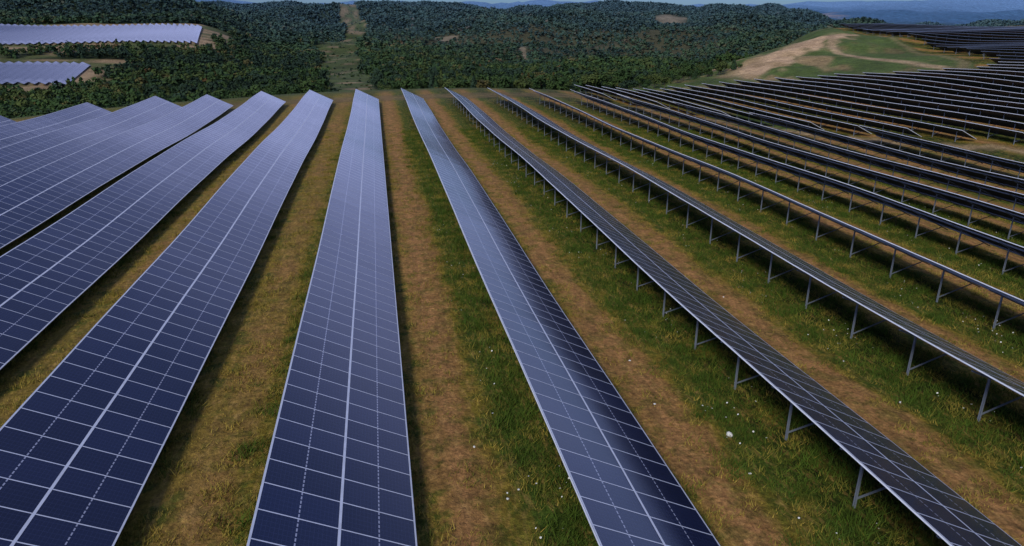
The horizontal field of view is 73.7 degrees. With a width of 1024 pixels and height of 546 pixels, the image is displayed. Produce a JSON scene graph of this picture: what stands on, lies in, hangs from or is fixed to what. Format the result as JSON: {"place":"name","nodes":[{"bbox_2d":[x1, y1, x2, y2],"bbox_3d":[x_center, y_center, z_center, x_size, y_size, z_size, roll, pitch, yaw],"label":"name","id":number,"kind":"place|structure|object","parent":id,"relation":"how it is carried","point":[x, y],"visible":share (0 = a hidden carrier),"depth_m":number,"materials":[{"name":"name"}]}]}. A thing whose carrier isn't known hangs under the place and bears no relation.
{"place":"outdoors","nodes":[
{"label":"outdoors","id":0,"kind":"place"},
{"bbox_2d":[0,0,1023,545],"bbox_3d":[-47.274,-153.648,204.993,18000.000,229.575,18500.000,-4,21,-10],"label":"ground","id":1,"kind":"structure","parent":0,"point":[448,444],"depth_m":33.64,"materials":[{"name":"soil"}]},
{"bbox_2d":[0,61,22,75],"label":"solar panel row","id":2,"kind":"object","parent":1,"relation":"on","point":[10,67],"visible":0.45,"depth_m":316.76,"materials":[{"name":"blue glass"}]},
{"bbox_2d":[0,61,31,83],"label":"solar panel row","id":3,"kind":"object","parent":1,"relation":"on","point":[14,70],"visible":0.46,"depth_m":307.76,"materials":[{"name":"blue glass"}]},
{"bbox_2d":[0,25,36,43],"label":"solar panel row","id":4,"kind":"object","parent":1,"relation":"on","point":[21,32],"visible":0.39,"depth_m":426.01,"materials":[{"name":"blue glass"}]},
{"bbox_2d":[3,61,41,83],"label":"solar panel row","id":5,"kind":"object","parent":1,"relation":"on","point":[13,77],"visible":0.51,"depth_m":305.86,"materials":[{"name":"blue glass"}]},
{"bbox_2d":[1,25,43,44],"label":"solar panel row","id":6,"kind":"object","parent":1,"relation":"on","point":[23,34],"visible":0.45,"depth_m":420.12,"materials":[{"name":"blue glass"}]},
{"bbox_2d":[10,25,50,44],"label":"solar panel row","id":7,"kind":"object","parent":1,"relation":"on","point":[15,41],"visible":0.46,"depth_m":421.90,"materials":[{"name":"blue glass"}]},
{"bbox_2d":[14,61,50,83],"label":"solar panel row","id":8,"kind":"object","parent":1,"relation":"on","point":[27,75],"visible":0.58,"depth_m":306.66,"materials":[{"name":"blue glass"}]},
{"bbox_2d":[18,25,57,43],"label":"solar panel row","id":9,"kind":"object","parent":1,"relation":"on","point":[24,41],"visible":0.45,"depth_m":423.19,"materials":[{"name":"blue glass"}]},
{"bbox_2d":[25,61,60,84],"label":"solar panel row","id":10,"kind":"object","parent":1,"relation":"on","point":[42,72],"visible":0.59,"depth_m":308.21,"materials":[{"name":"blue glass"}]},
{"bbox_2d":[27,25,63,43],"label":"solar panel row","id":11,"kind":"object","parent":1,"relation":"on","point":[33,40],"visible":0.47,"depth_m":424.55,"materials":[{"name":"blue glass"}]},
{"bbox_2d":[35,61,69,84],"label":"solar panel row","id":12,"kind":"object","parent":1,"relation":"on","point":[52,72],"visible":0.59,"depth_m":309.14,"materials":[{"name":"blue glass"}]},
{"bbox_2d":[35,25,70,44],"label":"solar panel row","id":13,"kind":"object","parent":1,"relation":"on","point":[40,40],"visible":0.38,"depth_m":426.61,"materials":[{"name":"blue glass"}]},
{"bbox_2d":[0,102,111,147],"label":"solar panel row","id":14,"kind":"object","parent":1,"relation":"on","point":[14,133],"visible":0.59,"depth_m":83.76,"materials":[{"name":"blue glass"}]},
{"bbox_2d":[43,25,77,43],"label":"solar panel row","id":15,"kind":"object","parent":1,"relation":"on","point":[48,40],"visible":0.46,"depth_m":428.85,"materials":[{"name":"blue glass"}]},
{"bbox_2d":[46,62,77,83],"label":"solar panel row","id":16,"kind":"object","parent":1,"relation":"on","point":[63,71],"visible":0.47,"depth_m":311.96,"materials":[{"name":"blue glass"}]},
{"bbox_2d":[51,25,83,43],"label":"solar panel row","id":17,"kind":"object","parent":1,"relation":"on","point":[79,27],"visible":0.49,"depth_m":429.27,"materials":[{"name":"blue glass"}]},
{"bbox_2d":[57,62,89,83],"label":"solar panel row","id":18,"kind":"object","parent":1,"relation":"on","point":[77,70],"visible":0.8,"depth_m":314.97,"materials":[{"name":"blue glass"}]},
{"bbox_2d":[58,25,90,43],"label":"solar panel row","id":19,"kind":"object","parent":1,"relation":"on","point":[84,28],"visible":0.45,"depth_m":434.98,"materials":[{"name":"blue glass"}]},
{"bbox_2d":[67,25,96,42],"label":"solar panel row","id":20,"kind":"object","parent":1,"relation":"on","point":[74,38],"visible":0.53,"depth_m":434.85,"materials":[{"name":"blue glass"}]},
{"bbox_2d":[75,25,103,43],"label":"solar panel row","id":21,"kind":"object","parent":1,"relation":"on","point":[81,38],"visible":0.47,"depth_m":436.04,"materials":[{"name":"blue glass"}]},
{"bbox_2d":[0,96,180,185],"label":"solar panel row","id":22,"kind":"object","parent":1,"relation":"on","point":[20,159],"visible":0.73,"depth_m":72.19,"materials":[{"name":"blue glass"}]},
{"bbox_2d":[83,25,109,42],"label":"solar panel row","id":23,"kind":"object","parent":1,"relation":"on","point":[93,35],"visible":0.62,"depth_m":435.69,"materials":[{"name":"blue glass"}]},
{"bbox_2d":[90,24,115,42],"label":"solar panel row","id":24,"kind":"object","parent":1,"relation":"on","point":[103,33],"visible":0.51,"depth_m":438.31,"materials":[{"name":"blue glass"}]},
{"bbox_2d":[98,24,122,42],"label":"solar panel row","id":25,"kind":"object","parent":1,"relation":"on","point":[110,33],"visible":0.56,"depth_m":441.00,"materials":[{"name":"blue glass"}]},
{"bbox_2d":[0,94,232,248],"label":"solar panel row","id":26,"kind":"object","parent":1,"relation":"on","point":[30,201],"visible":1,"depth_m":56.96,"materials":[{"name":"blue glass"}]},
{"bbox_2d":[105,24,129,42],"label":"solar panel row","id":27,"kind":"object","parent":1,"relation":"on","point":[118,32],"visible":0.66,"depth_m":442.98,"materials":[{"name":"blue glass"}]},
{"bbox_2d":[113,24,135,41],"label":"solar panel row","id":28,"kind":"object","parent":1,"relation":"on","point":[125,32],"visible":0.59,"depth_m":445.92,"materials":[{"name":"blue glass"}]},
{"bbox_2d":[121,24,141,41],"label":"solar panel row","id":29,"kind":"object","parent":1,"relation":"on","point":[124,38],"visible":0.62,"depth_m":445.56,"materials":[{"name":"blue glass"}]},
{"bbox_2d":[128,23,147,41],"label":"solar panel row","id":30,"kind":"object","parent":1,"relation":"on","point":[133,36],"visible":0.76,"depth_m":447.91,"materials":[{"name":"blue glass"}]},
{"bbox_2d":[0,91,284,369],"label":"solar panel row","id":31,"kind":"object","parent":1,"relation":"on","point":[51,273],"visible":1,"depth_m":40.47,"materials":[{"name":"blue glass"}]},
{"bbox_2d":[135,23,153,41],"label":"solar panel row","id":32,"kind":"object","parent":1,"relation":"on","point":[142,34],"visible":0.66,"depth_m":447.73,"materials":[{"name":"blue glass"}]},
{"bbox_2d":[142,23,159,42],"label":"solar panel row","id":33,"kind":"object","parent":1,"relation":"on","point":[148,35],"visible":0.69,"depth_m":447.68,"materials":[{"name":"blue glass"}]},
{"bbox_2d":[149,23,165,41],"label":"solar panel row","id":34,"kind":"object","parent":1,"relation":"on","point":[157,32],"visible":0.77,"depth_m":451.42,"materials":[{"name":"blue glass"}]},
{"bbox_2d":[156,23,171,41],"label":"solar panel row","id":35,"kind":"object","parent":1,"relation":"on","point":[162,34],"visible":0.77,"depth_m":451.57,"materials":[{"name":"blue glass"}]},
{"bbox_2d":[0,90,332,545],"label":"solar panel row","id":36,"kind":"object","parent":1,"relation":"on","point":[86,428],"visible":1,"depth_m":23.78,"materials":[{"name":"blue glass"}]},
{"bbox_2d":[163,23,177,43],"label":"solar panel row","id":37,"kind":"object","parent":1,"relation":"on","point":[169,34],"visible":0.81,"depth_m":451.85,"materials":[{"name":"blue glass"}]},
{"bbox_2d":[170,23,183,41],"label":"solar panel row","id":38,"kind":"object","parent":1,"relation":"on","point":[175,35],"visible":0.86,"depth_m":452.17,"materials":[{"name":"blue glass"}]},
{"bbox_2d":[177,24,189,41],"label":"solar panel row","id":39,"kind":"object","parent":1,"relation":"on","point":[182,34],"visible":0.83,"depth_m":454.35,"materials":[{"name":"blue glass"}]},
{"bbox_2d":[184,24,195,42],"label":"solar panel row","id":40,"kind":"object","parent":1,"relation":"on","point":[189,34],"visible":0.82,"depth_m":454.76,"materials":[{"name":"blue glass"}]},
{"bbox_2d":[190,25,201,42],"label":"solar panel row","id":41,"kind":"object","parent":1,"relation":"on","point":[196,34],"visible":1,"depth_m":454.14,"materials":[{"name":"blue glass"}]},
{"bbox_2d":[242,84,262,96],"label":"tree","id":42,"kind":"object","parent":1,"relation":"on","point":[251,92],"visible":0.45,"depth_m":176.27,"materials":[{"name":"green plant"}]},
{"bbox_2d":[286,84,303,93],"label":"tree","id":43,"kind":"object","parent":1,"relation":"on","point":[293,89],"visible":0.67,"depth_m":178.23,"materials":[{"name":"green plant"}]},
{"bbox_2d":[295,76,320,92],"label":"tree","id":44,"kind":"object","parent":1,"relation":"on","point":[307,87],"visible":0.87,"depth_m":179.67,"materials":[{"name":"green plant"}]},
{"bbox_2d":[246,89,416,545],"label":"solar panel row","id":45,"kind":"object","parent":1,"relation":"on","point":[337,471],"visible":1,"depth_m":22.47,"materials":[{"name":"blue glass"}]},
{"bbox_2d":[404,75,421,88],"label":"tree","id":46,"kind":"object","parent":1,"relation":"on","point":[413,81],"visible":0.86,"depth_m":189.00,"materials":[{"name":"green plant"}]},
{"bbox_2d":[437,76,457,87],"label":"tree","id":47,"kind":"object","parent":1,"relation":"on","point":[445,83],"visible":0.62,"depth_m":197.20,"materials":[{"name":"green plant"}]},
{"bbox_2d":[475,79,490,87],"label":"tree","id":48,"kind":"object","parent":1,"relation":"on","point":[482,83],"visible":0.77,"depth_m":199.04,"materials":[{"name":"green plant"}]},
{"bbox_2d":[498,74,513,87],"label":"tree","id":49,"kind":"object","parent":1,"relation":"on","point":[506,82],"visible":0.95,"depth_m":198.51,"materials":[{"name":"green plant"}]},
{"bbox_2d":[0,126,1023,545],"bbox_3d":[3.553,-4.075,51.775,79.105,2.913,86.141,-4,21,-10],"label":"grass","id":50,"kind":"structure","parent":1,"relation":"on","point":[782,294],"depth_m":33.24,"materials":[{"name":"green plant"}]},
{"bbox_2d":[0,0,1023,113],"bbox_3d":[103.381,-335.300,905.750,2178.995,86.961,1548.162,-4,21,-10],"label":"forest","id":51,"kind":"object","parent":1,"relation":"on","point":[379,56],"visible":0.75,"depth_m":597.54,"materials":[{"name":"green plant"}]},
{"bbox_2d":[545,75,561,89],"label":"tree","id":52,"kind":"object","parent":1,"relation":"on","point":[550,83],"visible":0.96,"depth_m":203.04,"materials":[{"name":"green plant"}]},
{"bbox_2d":[401,88,719,545],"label":"solar panel row","id":53,"kind":"object","parent":1,"relation":"on","point":[629,490],"visible":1,"depth_m":22.47,"materials":[{"name":"blue glass"}]},
{"bbox_2d":[554,76,569,89],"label":"tree","id":54,"kind":"object","parent":1,"relation":"on","point":[563,79],"visible":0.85,"depth_m":204.21,"materials":[{"name":"green plant"}]},
{"bbox_2d":[581,71,599,91],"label":"tree","id":55,"kind":"object","parent":1,"relation":"on","point":[587,79],"visible":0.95,"depth_m":201.22,"materials":[{"name":"green plant"}]},
{"bbox_2d":[575,85,614,99],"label":"solar panel row","id":56,"kind":"object","parent":1,"relation":"on","point":[591,91],"visible":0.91,"depth_m":137.87,"materials":[{"name":"grey glass"}]},
{"bbox_2d":[597,72,617,89],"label":"tree","id":57,"kind":"object","parent":1,"relation":"on","point":[605,80],"visible":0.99,"depth_m":199.18,"materials":[{"name":"green plant"}]},
{"bbox_2d":[586,85,634,104],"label":"solar panel row","id":58,"kind":"object","parent":1,"relation":"on","point":[603,91],"visible":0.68,"depth_m":140.50,"materials":[{"name":"grey glass"}]},
{"bbox_2d":[612,67,631,88],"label":"tree","id":59,"kind":"object","parent":1,"relation":"on","point":[616,73],"visible":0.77,"depth_m":202.28,"materials":[{"name":"green plant"}]},
{"bbox_2d":[602,86,669,108],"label":"solar panel row","id":60,"kind":"object","parent":1,"relation":"on","point":[633,95],"visible":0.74,"depth_m":136.21,"materials":[{"name":"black glass"}]},
{"bbox_2d":[616,87,692,114],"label":"solar panel row","id":61,"kind":"object","parent":1,"relation":"on","point":[650,97],"visible":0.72,"depth_m":134.65,"materials":[{"name":"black glass"}]},
{"bbox_2d":[634,89,731,116],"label":"solar panel row","id":62,"kind":"object","parent":1,"relation":"on","point":[675,100],"visible":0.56,"depth_m":132.43,"materials":[{"name":"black glass"}]},
{"bbox_2d":[643,88,764,124],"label":"solar panel row","id":63,"kind":"object","parent":1,"relation":"on","point":[710,105],"visible":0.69,"depth_m":128.79,"materials":[{"name":"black glass"}]},
{"bbox_2d":[439,155,1022,538],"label":"wildflowers","id":64,"kind":"object","parent":1,"relation":"on","point":[751,386],"visible":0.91,"depth_m":30.25,"materials":[{"name":"white plant"}]},
{"bbox_2d":[446,88,1021,545],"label":"solar panel row","id":65,"kind":"object","parent":1,"relation":"on","point":[944,512],"visible":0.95,"depth_m":22.86,"materials":[{"name":"black glass"}]},
{"bbox_2d":[660,88,823,129],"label":"solar panel row","id":66,"kind":"object","parent":1,"relation":"on","point":[789,119],"visible":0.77,"depth_m":122.31,"materials":[{"name":"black glass"}]},
{"bbox_2d":[487,87,1023,421],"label":"solar panel row","id":67,"kind":"object","parent":1,"relation":"on","point":[982,367],"visible":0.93,"depth_m":33.28,"materials":[{"name":"black glass"}]},
{"bbox_2d":[669,86,871,135],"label":"solar panel row","id":68,"kind":"object","parent":1,"relation":"on","point":[809,117],"visible":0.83,"depth_m":118.06,"materials":[{"name":"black glass"}]},
{"bbox_2d":[529,88,1023,329],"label":"solar panel row","id":69,"kind":"object","parent":1,"relation":"on","point":[1002,294],"visible":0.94,"depth_m":44.55,"materials":[{"name":"black glass"}]},
{"bbox_2d":[570,89,1023,273],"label":"solar panel row","id":70,"kind":"object","parent":1,"relation":"on","point":[985,238],"visible":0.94,"depth_m":53.77,"materials":[{"name":"black glass"}]},
{"bbox_2d":[686,85,921,136],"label":"solar panel row","id":71,"kind":"object","parent":1,"relation":"on","point":[888,127],"visible":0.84,"depth_m":113.87,"materials":[{"name":"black glass"}]},
{"bbox_2d":[618,94,1023,239],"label":"solar panel row","id":72,"kind":"object","parent":1,"relation":"on","point":[969,202],"visible":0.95,"depth_m":61.96,"materials":[{"name":"black glass"}]},
{"bbox_2d":[702,83,975,140],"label":"solar panel row","id":73,"kind":"object","parent":1,"relation":"on","point":[938,128],"visible":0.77,"depth_m":109.44,"materials":[{"name":"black glass"}]},
{"bbox_2d":[673,101,1023,212],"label":"solar panel row","id":74,"kind":"object","parent":1,"relation":"on","point":[1000,194],"visible":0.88,"depth_m":70.53,"materials":[{"name":"black glass"}]},
{"bbox_2d":[720,82,1023,144],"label":"solar panel row","id":75,"kind":"object","parent":1,"relation":"on","point":[968,125],"visible":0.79,"depth_m":106.14,"materials":[{"name":"black glass"}]},
{"bbox_2d":[735,80,1023,130],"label":"solar panel row","id":76,"kind":"object","parent":1,"relation":"on","point":[974,118],"visible":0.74,"depth_m":109.64,"materials":[{"name":"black glass"}]},
{"bbox_2d":[749,112,1023,191],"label":"solar panel row","id":77,"kind":"object","parent":1,"relation":"on","point":[996,178],"visible":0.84,"depth_m":77.06,"materials":[{"name":"black glass"}]},
{"bbox_2d":[755,79,1023,121],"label":"solar panel row","id":78,"kind":"object","parent":1,"relation":"on","point":[987,113],"visible":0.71,"depth_m":112.49,"materials":[{"name":"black glass"}]},
{"bbox_2d":[775,77,1023,114],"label":"solar panel row","id":79,"kind":"object","parent":1,"relation":"on","point":[1013,110],"visible":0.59,"depth_m":116.48,"materials":[{"name":"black glass"}]},
{"bbox_2d":[796,76,1023,108],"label":"solar panel row","id":80,"kind":"object","parent":1,"relation":"on","point":[934,94],"visible":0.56,"depth_m":120.10,"materials":[{"name":"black glass"}]},
{"bbox_2d":[817,75,1023,102],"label":"solar panel row","id":81,"kind":"object","parent":1,"relation":"on","point":[943,90],"visible":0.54,"depth_m":122.10,"materials":[{"name":"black glass"}]},
{"bbox_2d":[835,74,1023,98],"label":"solar panel row","id":82,"kind":"object","parent":1,"relation":"on","point":[963,88],"visible":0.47,"depth_m":123.41,"materials":[{"name":"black glass"}]},
{"bbox_2d":[863,28,1004,32],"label":"solar panel row","id":83,"kind":"object","parent":1,"relation":"on","point":[920,29],"visible":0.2,"depth_m":241.10,"materials":[{"name":"black glass"}]},
{"bbox_2d":[844,24,1023,28],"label":"solar panel row","id":84,"kind":"object","parent":1,"relation":"on","point":[907,28],"visible":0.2,"depth_m":280.97,"materials":[{"name":"black glass"}]},
{"bbox_2d":[859,125,1023,177],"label":"solar panel row","id":85,"kind":"object","parent":1,"relation":"on","point":[1007,164],"visible":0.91,"depth_m":80.83,"materials":[{"name":"black glass"}]},
{"bbox_2d":[863,72,1023,93],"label":"solar panel row","id":86,"kind":"object","parent":1,"relation":"on","point":[981,85],"visible":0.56,"depth_m":124.03,"materials":[{"name":"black glass"}]},
{"bbox_2d":[887,30,1023,35],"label":"solar panel row","id":87,"kind":"object","parent":1,"relation":"on","point":[890,33],"visible":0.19,"depth_m":197.94,"materials":[{"name":"black glass"}]},
{"bbox_2d":[891,31,1023,35],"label":"solar panel row","id":88,"kind":"object","parent":1,"relation":"on","point":[895,33],"visible":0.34,"depth_m":198.21,"materials":[{"name":"black glass"}]},
{"bbox_2d":[893,71,1023,87],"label":"solar panel row","id":89,"kind":"object","parent":1,"relation":"on","point":[994,81],"visible":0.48,"depth_m":125.34,"materials":[{"name":"black glass"}]},
{"bbox_2d":[897,31,1023,38],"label":"solar panel row","id":90,"kind":"object","parent":1,"relation":"on","point":[978,35],"visible":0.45,"depth_m":195.73,"materials":[{"name":"black glass"}]},
{"bbox_2d":[901,31,1023,40],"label":"solar panel row","id":91,"kind":"object","parent":1,"relation":"on","point":[968,37],"visible":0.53,"depth_m":194.28,"materials":[{"name":"black glass"}]},
{"bbox_2d":[909,33,1023,42],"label":"solar panel row","id":92,"kind":"object","parent":1,"relation":"on","point":[917,36],"visible":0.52,"depth_m":192.84,"materials":[{"name":"black glass"}]},
{"bbox_2d":[918,70,1023,81],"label":"solar panel row","id":93,"kind":"object","parent":1,"relation":"on","point":[1005,77],"visible":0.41,"depth_m":127.42,"materials":[{"name":"black glass"}]},
{"bbox_2d":[923,39,1023,44],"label":"solar panel row","id":94,"kind":"object","parent":1,"relation":"on","point":[944,42],"visible":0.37,"depth_m":187.50,"materials":[{"name":"black glass"}]},
{"bbox_2d":[927,43,1023,49],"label":"solar panel row","id":95,"kind":"object","parent":1,"relation":"on","point":[933,44],"visible":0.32,"depth_m":183.96,"materials":[{"name":"black glass"}]},
{"bbox_2d":[936,44,1023,52],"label":"solar panel row","id":96,"kind":"object","parent":1,"relation":"on","point":[944,48],"visible":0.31,"depth_m":179.37,"materials":[{"name":"black glass"}]},
{"bbox_2d":[943,68,1023,75],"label":"solar panel row","id":97,"kind":"object","parent":1,"relation":"on","point":[1016,73],"visible":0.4,"depth_m":129.54,"materials":[{"name":"black glass"}]},
{"bbox_2d":[947,45,1023,53],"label":"solar panel row","id":98,"kind":"object","parent":1,"relation":"on","point":[956,49],"visible":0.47,"depth_m":170.14,"materials":[{"name":"black glass"}]},
{"bbox_2d":[960,47,1023,54],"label":"solar panel row","id":99,"kind":"object","parent":1,"relation":"on","point":[965,49],"visible":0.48,"depth_m":161.50,"materials":[{"name":"black glass"}]},
{"bbox_2d":[967,48,1023,55],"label":"solar panel row","id":100,"kind":"object","parent":1,"relation":"on","point":[975,51],"visible":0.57,"depth_m":156.77,"materials":[{"name":"black glass"}]},
{"bbox_2d":[977,66,1023,71],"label":"solar panel row","id":101,"kind":"object","parent":1,"relation":"on","point":[1004,69],"visible":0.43,"depth_m":130.61,"materials":[{"name":"black glass"}]},
{"bbox_2d":[981,51,1023,59],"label":"solar panel row","id":102,"kind":"object","parent":1,"relation":"on","point":[990,54],"visible":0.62,"depth_m":151.32,"materials":[{"name":"black glass"}]},
{"bbox_2d":[989,58,1023,63],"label":"solar panel row","id":103,"kind":"object","parent":1,"relation":"on","point":[997,60],"visible":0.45,"depth_m":142.08,"materials":[{"name":"black glass"}]},
{"bbox_2d":[238,0,921,4],"label":"sky","id":104,"kind":"structure","parent":0,"point":[684,2],"materials":[{"name":"blue"}]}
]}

